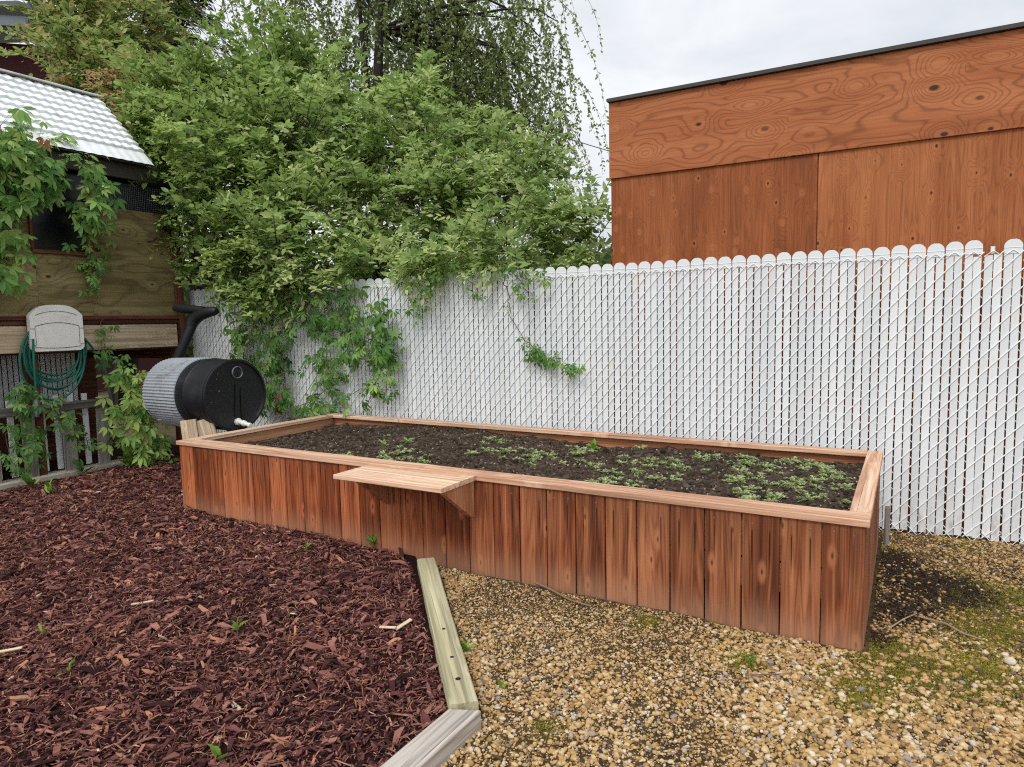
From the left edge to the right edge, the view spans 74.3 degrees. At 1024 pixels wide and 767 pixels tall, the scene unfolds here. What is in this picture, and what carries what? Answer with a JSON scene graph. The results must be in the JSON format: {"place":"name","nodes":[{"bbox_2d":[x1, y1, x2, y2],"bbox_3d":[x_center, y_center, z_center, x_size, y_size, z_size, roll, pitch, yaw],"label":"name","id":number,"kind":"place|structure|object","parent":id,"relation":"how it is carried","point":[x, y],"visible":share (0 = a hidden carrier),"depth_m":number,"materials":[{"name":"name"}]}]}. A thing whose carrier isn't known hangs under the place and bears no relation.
{"place":"outdoors","nodes":[
{"label":"outdoors","id":0,"kind":"place"},
{"bbox_2d":[0,436,447,766],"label":"mulch ground","id":1,"kind":"structure","parent":0,"point":[118,452],"depth_m":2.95,"materials":[{"name":"wood"}]},
{"bbox_2d":[0,646,22,652],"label":"wood splinter","id":2,"kind":"object","parent":1,"relation":"on","point":[11,649],"visible":1,"depth_m":3.06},
{"bbox_2d":[20,472,40,487],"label":"weed","id":3,"kind":"object","parent":1,"relation":"on","point":[27,479],"visible":1,"depth_m":6.12,"materials":[{"name":"green plant"}]},
{"bbox_2d":[38,623,45,634],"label":"weed","id":4,"kind":"object","parent":1,"relation":"on","point":[40,627],"visible":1,"depth_m":3.25,"materials":[{"name":"green plant"}]},
{"bbox_2d":[44,478,54,493],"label":"weed","id":5,"kind":"object","parent":1,"relation":"on","point":[48,488],"visible":0.96,"depth_m":5.96,"materials":[{"name":"green plant"}]},
{"bbox_2d":[0,353,114,469],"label":"slatted fence","id":6,"kind":"object","parent":1,"relation":"on","point":[51,441],"visible":0.26,"depth_m":7.40,"materials":[{"name":"wood"}]},
{"bbox_2d":[0,459,125,489],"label":"kerb","id":7,"kind":"structure","parent":1,"relation":"on","point":[20,481],"depth_m":6.69,"materials":[{"name":"concrete"}]},
{"bbox_2d":[0,392,160,483],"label":"picket fence","id":8,"kind":"object","parent":7,"relation":"on","point":[84,404],"visible":0.52,"depth_m":6.77,"materials":[{"name":"wood"}]},
{"bbox_2d":[0,381,112,477],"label":"creeper vine","id":9,"kind":"object","parent":8,"relation":"attached to","point":[23,410],"visible":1,"depth_m":6.28,"materials":[{"name":"green plant"}]},
{"bbox_2d":[56,655,76,676],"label":"weed","id":10,"kind":"object","parent":1,"relation":"on","point":[70,664],"visible":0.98,"depth_m":2.87,"materials":[{"name":"green plant"}]},
{"bbox_2d":[72,459,94,473],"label":"weed","id":11,"kind":"object","parent":1,"relation":"on","point":[79,464],"visible":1,"depth_m":6.74,"materials":[{"name":"green plant"}]},
{"bbox_2d":[117,446,137,465],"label":"weed","id":12,"kind":"object","parent":1,"relation":"on","point":[128,455],"visible":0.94,"depth_m":7.03,"materials":[{"name":"green plant"}]},
{"bbox_2d":[94,363,178,467],"bbox_3d":[-3.829,0.411,6.983,0.531,1.252,0.778,3,7,38],"label":"creeper vine","id":13,"kind":"object","parent":1,"relation":"on","point":[147,452],"visible":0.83,"depth_m":6.93,"materials":[{"name":"green plant"}]},
{"bbox_2d":[131,600,153,604],"bbox_3d":[-1.946,1.153,3.556,0.111,0.019,0.012,-2,5,-9],"label":"wood splinter","id":14,"kind":"object","parent":1,"relation":"on","point":[143,602],"visible":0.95,"depth_m":3.55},
{"bbox_2d":[158,418,228,438],"bbox_3d":[-2.879,0.627,6.332,0.876,0.710,0.654,2,6,30],"label":"barrel stand","id":15,"kind":"object","parent":1,"relation":"on","point":[192,428],"visible":0.2,"depth_m":5.96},
{"bbox_2d":[142,357,265,430],"bbox_3d":[-2.836,0.095,6.323,1.079,0.676,0.676,2,6,30],"label":"barrel","id":16,"kind":"object","parent":15,"relation":"on","point":[225,394],"visible":0.95,"depth_m":6.12,"materials":[{"name":"black plastic"}]},
{"bbox_2d":[206,743,226,763],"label":"weed","id":17,"kind":"object","parent":1,"relation":"on","point":[215,750],"visible":1,"depth_m":2.26,"materials":[{"name":"green plant"}]},
{"bbox_2d":[231,616,247,630],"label":"weed","id":18,"kind":"object","parent":1,"relation":"on","point":[236,627],"visible":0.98,"depth_m":3.23,"materials":[{"name":"green plant"}]},
{"bbox_2d":[366,534,377,544],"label":"weed","id":19,"kind":"object","parent":1,"relation":"on","point":[371,539],"visible":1,"depth_m":4.43,"materials":[{"name":"green plant"}]},
{"bbox_2d":[379,626,396,628],"bbox_3d":[-0.590,1.157,3.204,0.091,0.020,0.016,1,6,23],"label":"wood splinter","id":20,"kind":"object","parent":1,"relation":"on","point":[389,627],"visible":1,"depth_m":3.20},
{"bbox_2d":[395,618,411,629],"bbox_3d":[-0.519,1.153,3.233,0.019,0.020,0.101,3,7,38],"label":"wood splinter","id":21,"kind":"object","parent":1,"relation":"on","point":[398,627],"visible":1,"depth_m":3.23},
{"bbox_2d":[98,324,878,642],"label":"ground","id":22,"kind":"structure","parent":0,"point":[103,393],"depth_m":12.50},
{"bbox_2d":[0,0,160,389],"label":"house","id":23,"kind":"structure","parent":22,"relation":"on","point":[27,66],"depth_m":15.17,"materials":[{"name":"red"}]},
{"bbox_2d":[0,68,185,475],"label":"garden shed","id":24,"kind":"structure","parent":22,"relation":"on","point":[136,300],"depth_m":7.01,"materials":[{"name":"brown wood"}]},
{"bbox_2d":[26,305,84,351],"bbox_3d":[-4.405,-0.535,6.507,0.104,0.440,0.470,2,6,30],"label":"hose reel","id":25,"kind":"object","parent":24,"relation":"attached to","point":[54,327],"visible":1,"depth_m":6.46,"materials":[{"name":"beige plastic"}]},
{"bbox_2d":[18,331,106,416],"bbox_3d":[-4.381,-0.173,6.609,0.144,0.917,0.822,1,6,23],"label":"garden hose","id":26,"kind":"object","parent":25,"relation":"hanging from","point":[28,363],"visible":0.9,"depth_m":6.43,"materials":[{"name":"rubber"}]},
{"bbox_2d":[5,118,109,168],"bbox_3d":[-4.349,-2.197,6.309,0.511,0.594,1.038,2,6,35],"label":"creeper vine","id":27,"kind":"object","parent":24,"relation":"on","point":[64,136],"visible":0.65,"depth_m":6.39,"materials":[{"name":"green plant"}]},
{"bbox_2d":[27,201,94,255],"bbox_3d":[-4.427,-1.558,6.614,0.082,0.586,0.578,2,6,30],"label":"window","id":28,"kind":"structure","parent":24,"relation":"in","point":[52,229],"depth_m":6.60,"materials":[{"name":"black glass"}]},
{"bbox_2d":[0,106,127,299],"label":"creeper vine","id":29,"kind":"object","parent":24,"relation":"attached to","point":[26,182],"visible":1,"depth_m":6.09,"materials":[{"name":"green plant"}]},
{"bbox_2d":[70,175,115,303],"bbox_3d":[-4.178,-1.445,6.780,0.271,1.284,0.448,1,6,26],"label":"creeper vine","id":30,"kind":"object","parent":24,"relation":"attached to","point":[99,264],"visible":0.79,"depth_m":6.77,"materials":[{"name":"green plant"}]},
{"bbox_2d":[93,319,130,371],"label":"creeper vine","id":31,"kind":"object","parent":24,"relation":"hanging from","point":[104,355],"visible":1,"depth_m":6.87,"materials":[{"name":"green plant"}]},
{"bbox_2d":[172,304,218,357],"bbox_3d":[-3.271,-0.514,6.922,0.595,0.611,0.225,1,6,21],"label":"downspout","id":32,"kind":"object","parent":24,"relation":"attached to","point":[198,315],"visible":0.94,"depth_m":6.90,"materials":[{"name":"plastic"}]},
{"bbox_2d":[0,0,229,423],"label":"bronze tipped tree","id":33,"kind":"object","parent":22,"relation":"on","point":[79,43],"visible":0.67,"depth_m":9.82,"materials":[{"name":"green plant"}]},
{"bbox_2d":[119,0,254,356],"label":"spruce tree","id":34,"kind":"object","parent":22,"relation":"on","point":[194,249],"visible":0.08,"depth_m":12.43,"materials":[{"name":"green plant"}]},
{"bbox_2d":[100,0,370,431],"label":"tree","id":35,"kind":"object","parent":22,"relation":"on","point":[188,125],"visible":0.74,"depth_m":7.56,"materials":[{"name":"green plant"}]},
{"bbox_2d":[160,232,611,367],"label":"trees","id":36,"kind":"object","parent":22,"relation":"on","point":[607,259],"visible":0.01,"depth_m":26.27,"materials":[{"name":"green plant"}]},
{"bbox_2d":[184,14,611,417],"bbox_3d":[-1.234,-1.841,7.702,5.364,5.366,4.057,1,6,19],"label":"overhanging shrub","id":37,"kind":"object","parent":22,"relation":"on","point":[461,209],"visible":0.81,"depth_m":7.26,"materials":[{"name":"green plant"}]},
{"bbox_2d":[198,0,608,414],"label":"weeping birch","id":38,"kind":"object","parent":22,"relation":"on","point":[468,52],"visible":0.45,"depth_m":9.64,"materials":[{"name":"green plant"}]},
{"bbox_2d":[176,413,882,650],"bbox_3d":[-0.218,0.782,4.795,4.931,0.637,2.067,2,6,30],"label":"raised garden bed","id":39,"kind":"object","parent":22,"relation":"on","point":[530,530],"visible":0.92,"depth_m":3.76,"materials":[{"name":"brown wood"}]},
{"bbox_2d":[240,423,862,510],"bbox_3d":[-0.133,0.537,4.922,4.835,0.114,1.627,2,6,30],"label":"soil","id":40,"kind":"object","parent":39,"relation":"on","point":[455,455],"visible":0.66,"depth_m":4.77,"materials":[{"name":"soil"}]},
{"bbox_2d":[586,438,600,449],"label":"leafy plant","id":41,"kind":"object","parent":40,"relation":"on","point":[593,445],"visible":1,"depth_m":5.00,"materials":[{"name":"green plant"}]},
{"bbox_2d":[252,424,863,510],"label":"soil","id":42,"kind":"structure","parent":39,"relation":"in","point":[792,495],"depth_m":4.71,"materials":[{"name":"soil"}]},
{"bbox_2d":[482,436,495,440],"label":"seedling","id":43,"kind":"object","parent":42,"relation":"on","point":[490,438],"visible":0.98,"depth_m":5.63,"materials":[{"name":"green plant"}]},
{"bbox_2d":[484,448,498,452],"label":"seedling","id":44,"kind":"object","parent":42,"relation":"on","point":[492,450],"visible":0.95,"depth_m":5.04,"materials":[{"name":"green plant"}]},
{"bbox_2d":[499,447,518,452],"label":"seedling","id":45,"kind":"object","parent":42,"relation":"on","point":[509,451],"visible":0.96,"depth_m":5.05,"materials":[{"name":"green plant"}]},
{"bbox_2d":[519,451,541,458],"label":"seedling","id":46,"kind":"object","parent":42,"relation":"on","point":[534,456],"visible":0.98,"depth_m":4.89,"materials":[{"name":"green plant"}]},
{"bbox_2d":[542,452,556,456],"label":"seedling","id":47,"kind":"object","parent":42,"relation":"on","point":[546,454],"visible":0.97,"depth_m":4.91,"materials":[{"name":"green plant"}]},
{"bbox_2d":[570,450,583,455],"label":"seedling","id":48,"kind":"object","parent":42,"relation":"on","point":[577,452],"visible":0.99,"depth_m":4.91,"materials":[{"name":"green plant"}]},
{"bbox_2d":[574,447,596,454],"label":"seedling","id":49,"kind":"object","parent":42,"relation":"on","point":[583,450],"visible":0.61,"depth_m":5.00,"materials":[{"name":"green plant"}]},
{"bbox_2d":[585,461,598,467],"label":"seedling","id":50,"kind":"object","parent":42,"relation":"on","point":[590,464],"visible":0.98,"depth_m":4.53,"materials":[{"name":"green plant"}]},
{"bbox_2d":[593,478,619,483],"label":"seedling","id":51,"kind":"object","parent":42,"relation":"on","point":[613,482],"visible":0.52,"depth_m":4.03,"materials":[{"name":"green plant"}]},
{"bbox_2d":[624,482,639,486],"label":"seedling","id":52,"kind":"object","parent":42,"relation":"on","point":[628,484],"visible":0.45,"depth_m":3.97,"materials":[{"name":"green plant"}]},
{"bbox_2d":[633,445,647,448],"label":"seedling","id":53,"kind":"object","parent":42,"relation":"on","point":[638,447],"visible":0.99,"depth_m":5.08,"materials":[{"name":"green plant"}]},
{"bbox_2d":[643,463,658,467],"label":"seedling","id":54,"kind":"object","parent":42,"relation":"on","point":[651,465],"visible":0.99,"depth_m":4.49,"materials":[{"name":"green plant"}]},
{"bbox_2d":[646,475,662,479],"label":"seedling","id":55,"kind":"object","parent":42,"relation":"on","point":[657,477],"visible":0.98,"depth_m":4.15,"materials":[{"name":"green plant"}]},
{"bbox_2d":[661,475,684,480],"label":"seedling","id":56,"kind":"object","parent":42,"relation":"on","point":[672,477],"visible":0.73,"depth_m":4.17,"materials":[{"name":"green plant"}]},
{"bbox_2d":[668,462,684,468],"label":"seedling","id":57,"kind":"object","parent":42,"relation":"on","point":[676,466],"visible":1,"depth_m":4.48,"materials":[{"name":"green plant"}]},
{"bbox_2d":[679,466,691,470],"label":"seedling","id":58,"kind":"object","parent":42,"relation":"on","point":[688,468],"visible":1,"depth_m":4.41,"materials":[{"name":"green plant"}]},
{"bbox_2d":[691,453,709,458],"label":"seedling","id":59,"kind":"object","parent":42,"relation":"on","point":[697,456],"visible":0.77,"depth_m":4.66,"materials":[{"name":"green plant"}]},
{"bbox_2d":[721,478,737,482],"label":"seedling","id":60,"kind":"object","parent":42,"relation":"on","point":[728,481],"visible":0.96,"depth_m":4.02,"materials":[{"name":"green plant"}]},
{"bbox_2d":[728,474,745,480],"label":"seedling","id":61,"kind":"object","parent":42,"relation":"on","point":[739,477],"visible":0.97,"depth_m":4.08,"materials":[{"name":"green plant"}]},
{"bbox_2d":[730,466,748,471],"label":"seedling","id":62,"kind":"object","parent":42,"relation":"on","point":[740,470],"visible":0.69,"depth_m":4.33,"materials":[{"name":"green plant"}]},
{"bbox_2d":[735,453,749,458],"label":"seedling","id":63,"kind":"object","parent":42,"relation":"on","point":[742,456],"visible":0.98,"depth_m":4.62,"materials":[{"name":"green plant"}]},
{"bbox_2d":[730,487,755,495],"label":"seedling","id":64,"kind":"object","parent":42,"relation":"on","point":[736,489],"visible":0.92,"depth_m":3.79,"materials":[{"name":"green plant"}]},
{"bbox_2d":[737,459,751,465],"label":"seedling","id":65,"kind":"object","parent":42,"relation":"on","point":[746,462],"visible":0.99,"depth_m":4.44,"materials":[{"name":"green plant"}]},
{"bbox_2d":[741,484,761,490],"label":"seedling","id":66,"kind":"object","parent":42,"relation":"on","point":[754,488],"visible":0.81,"depth_m":3.87,"materials":[{"name":"green plant"}]},
{"bbox_2d":[748,495,760,500],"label":"seedling","id":67,"kind":"object","parent":42,"relation":"on","point":[757,497],"visible":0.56,"depth_m":3.65,"materials":[{"name":"green plant"}]},
{"bbox_2d":[747,472,765,476],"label":"seedling","id":68,"kind":"object","parent":42,"relation":"on","point":[752,475],"visible":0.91,"depth_m":4.17,"materials":[{"name":"green plant"}]},
{"bbox_2d":[751,476,764,480],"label":"seedling","id":69,"kind":"object","parent":42,"relation":"on","point":[760,479],"visible":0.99,"depth_m":4.06,"materials":[{"name":"green plant"}]},
{"bbox_2d":[760,463,773,468],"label":"seedling","id":70,"kind":"object","parent":42,"relation":"on","point":[765,466],"visible":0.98,"depth_m":4.39,"materials":[{"name":"green plant"}]},
{"bbox_2d":[767,491,787,498],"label":"seedling","id":71,"kind":"object","parent":42,"relation":"on","point":[777,493],"visible":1,"depth_m":3.70,"materials":[{"name":"green plant"}]},
{"bbox_2d":[771,482,787,486],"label":"seedling","id":72,"kind":"object","parent":42,"relation":"on","point":[776,484],"visible":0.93,"depth_m":3.90,"materials":[{"name":"green plant"}]},
{"bbox_2d":[782,482,795,487],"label":"seedling","id":73,"kind":"object","parent":42,"relation":"on","point":[790,485],"visible":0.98,"depth_m":3.85,"materials":[{"name":"green plant"}]},
{"bbox_2d":[781,456,801,462],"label":"seedling","id":74,"kind":"object","parent":42,"relation":"on","point":[795,460],"visible":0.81,"depth_m":4.48,"materials":[{"name":"green plant"}]},
{"bbox_2d":[786,476,805,485],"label":"seedling","id":75,"kind":"object","parent":42,"relation":"on","point":[794,480],"visible":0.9,"depth_m":3.91,"materials":[{"name":"green plant"}]},
{"bbox_2d":[796,465,811,469],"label":"seedling","id":76,"kind":"object","parent":42,"relation":"on","point":[802,468],"visible":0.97,"depth_m":4.26,"materials":[{"name":"green plant"}]},
{"bbox_2d":[793,492,820,501],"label":"seedling","id":77,"kind":"object","parent":42,"relation":"on","point":[808,496],"visible":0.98,"depth_m":3.62,"materials":[{"name":"green plant"}]},
{"bbox_2d":[805,475,827,482],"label":"seedling","id":78,"kind":"object","parent":42,"relation":"on","point":[814,480],"visible":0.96,"depth_m":3.95,"materials":[{"name":"green plant"}]},
{"bbox_2d":[809,484,824,490],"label":"seedling","id":79,"kind":"object","parent":42,"relation":"on","point":[815,485],"visible":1,"depth_m":3.82,"materials":[{"name":"green plant"}]},
{"bbox_2d":[811,492,828,498],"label":"seedling","id":80,"kind":"object","parent":42,"relation":"on","point":[822,495],"visible":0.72,"depth_m":3.69,"materials":[{"name":"green plant"}]},
{"bbox_2d":[816,468,836,474],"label":"seedling","id":81,"kind":"object","parent":42,"relation":"on","point":[828,473],"visible":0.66,"depth_m":4.15,"materials":[{"name":"green plant"}]},
{"bbox_2d":[819,473,840,480],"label":"seedling","id":82,"kind":"object","parent":42,"relation":"on","point":[823,474],"visible":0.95,"depth_m":4.00,"materials":[{"name":"green plant"}]},
{"bbox_2d":[837,483,855,489],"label":"seedling","id":83,"kind":"object","parent":42,"relation":"on","point":[845,486],"visible":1,"depth_m":3.81,"materials":[{"name":"green plant"}]},
{"bbox_2d":[189,239,1023,544],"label":"chain link fence","id":84,"kind":"object","parent":22,"relation":"on","point":[619,377],"visible":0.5,"depth_m":4.98,"materials":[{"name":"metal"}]},
{"bbox_2d":[214,269,404,420],"bbox_3d":[-2.103,-0.381,6.936,2.478,1.719,0.511,1,6,27],"label":"creeper vine","id":85,"kind":"object","parent":84,"relation":"attached to","point":[385,360],"visible":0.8,"depth_m":6.78,"materials":[{"name":"green plant"}]},
{"bbox_2d":[290,305,404,418],"bbox_3d":[-1.667,-0.144,6.743,1.488,1.272,0.362,2,6,32],"label":"creeper vine","id":86,"kind":"object","parent":84,"relation":"attached to","point":[372,390],"visible":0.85,"depth_m":6.76,"materials":[{"name":"green plant"}]},
{"bbox_2d":[394,262,486,326],"bbox_3d":[-0.689,-0.804,6.104,0.996,0.595,0.278,2,6,27],"label":"creeper vine","id":87,"kind":"object","parent":84,"relation":"attached to","point":[437,278],"visible":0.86,"depth_m":6.09,"materials":[{"name":"green plant"}]},
{"bbox_2d":[498,279,524,340],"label":"creeper vine","id":88,"kind":"object","parent":84,"relation":"attached to","point":[509,306],"visible":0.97,"depth_m":5.86,"materials":[{"name":"green plant"}]},
{"bbox_2d":[498,259,553,302],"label":"creeper vine","id":89,"kind":"object","parent":84,"relation":"attached to","point":[513,271],"visible":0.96,"depth_m":5.70,"materials":[{"name":"green plant"}]},
{"bbox_2d":[515,336,585,378],"bbox_3d":[0.331,-0.216,5.702,0.656,0.368,0.170,2,6,32],"label":"creeper vine","id":90,"kind":"object","parent":84,"relation":"attached to","point":[540,355],"visible":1,"depth_m":5.71,"materials":[{"name":"green plant"}]},
{"bbox_2d":[606,21,1023,537],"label":"plywood building","id":91,"kind":"structure","parent":22,"relation":"on","point":[908,146],"depth_m":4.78,"materials":[{"name":"wood"}]},
{"bbox_2d":[0,0,1023,321],"label":"sky","id":92,"kind":"structure","parent":0,"point":[648,45],"materials":[{"name":"white"}]},
{"bbox_2d":[529,125,607,150],"bbox_3d":[1.796,-4.857,13.614,6.039,1.908,0.016,-1,5,0],"label":"overhead wire","id":93,"kind":"object","parent":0,"point":[580,142],"visible":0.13,"depth_m":13.61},
{"bbox_2d":[438,525,1023,766],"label":"gravel ground","id":94,"kind":"structure","parent":0,"point":[868,634],"depth_m":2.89,"materials":[{"name":"gravel"}]},
{"bbox_2d":[380,709,480,766],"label":"edging timber","id":95,"kind":"object","parent":94,"relation":"on","point":[442,738],"visible":0.84,"depth_m":2.32,"materials":[{"name":"wood"}]},
{"bbox_2d":[417,557,478,709],"bbox_3d":[-0.348,1.159,3.290,0.110,0.089,1.596,-2,5,-12],"label":"edging timber","id":96,"kind":"object","parent":94,"relation":"on","point":[458,687],"visible":0.94,"depth_m":2.98,"materials":[{"name":"wood"}]},
{"bbox_2d":[460,639,475,651],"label":"weed","id":97,"kind":"object","parent":94,"relation":"on","point":[465,646],"visible":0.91,"depth_m":3.07,"materials":[{"name":"green plant"}]},
{"bbox_2d":[498,679,505,687],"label":"weed","id":98,"kind":"object","parent":94,"relation":"on","point":[501,684],"visible":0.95,"depth_m":2.75,"materials":[{"name":"green plant"}]},
{"bbox_2d":[534,582,589,606],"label":"twig","id":99,"kind":"object","parent":94,"relation":"on","point":[550,589],"visible":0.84,"depth_m":3.67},
{"bbox_2d":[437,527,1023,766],"bbox_3d":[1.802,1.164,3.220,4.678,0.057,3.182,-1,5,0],"label":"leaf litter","id":100,"kind":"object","parent":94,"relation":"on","point":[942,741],"visible":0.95,"depth_m":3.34,"materials":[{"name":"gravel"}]},
{"bbox_2d":[742,652,757,664],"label":"weed","id":101,"kind":"object","parent":94,"relation":"on","point":[751,660],"visible":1,"depth_m":2.92,"materials":[{"name":"green plant"}]},
{"bbox_2d":[745,673,793,675],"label":"twig","id":102,"kind":"object","parent":94,"relation":"on","point":[767,674],"visible":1,"depth_m":2.81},
{"bbox_2d":[522,532,1023,762],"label":"moss","id":103,"kind":"object","parent":94,"relation":"on","point":[949,670],"visible":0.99,"depth_m":2.90,"materials":[{"name":"plant"}]},
{"bbox_2d":[1003,656,1016,665],"bbox_3d":[2.118,1.182,2.875,0.035,0.038,0.052,-4,6,-29],"label":"stone","id":104,"kind":"object","parent":103,"relation":"on","point":[1008,660],"visible":1,"depth_m":2.86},
{"bbox_2d":[884,506,889,544],"bbox_3d":[2.433,0.923,4.381,0.031,0.250,0.051,2,6,30],"label":"wooden stake","id":105,"kind":"object","parent":94,"relation":"on","point":[886,524],"visible":1,"depth_m":4.36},
{"bbox_2d":[888,613,916,628],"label":"twig","id":106,"kind":"object","parent":94,"relation":"on","point":[893,625],"visible":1,"depth_m":3.26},
{"bbox_2d":[870,550,1003,647],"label":"spilled soil","id":107,"kind":"structure","parent":94,"relation":"on","point":[922,576],"depth_m":3.60,"materials":[{"name":"soil"}]},
{"bbox_2d":[919,615,982,639],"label":"twig","id":108,"kind":"object","parent":94,"relation":"on","point":[937,621],"visible":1,"depth_m":3.22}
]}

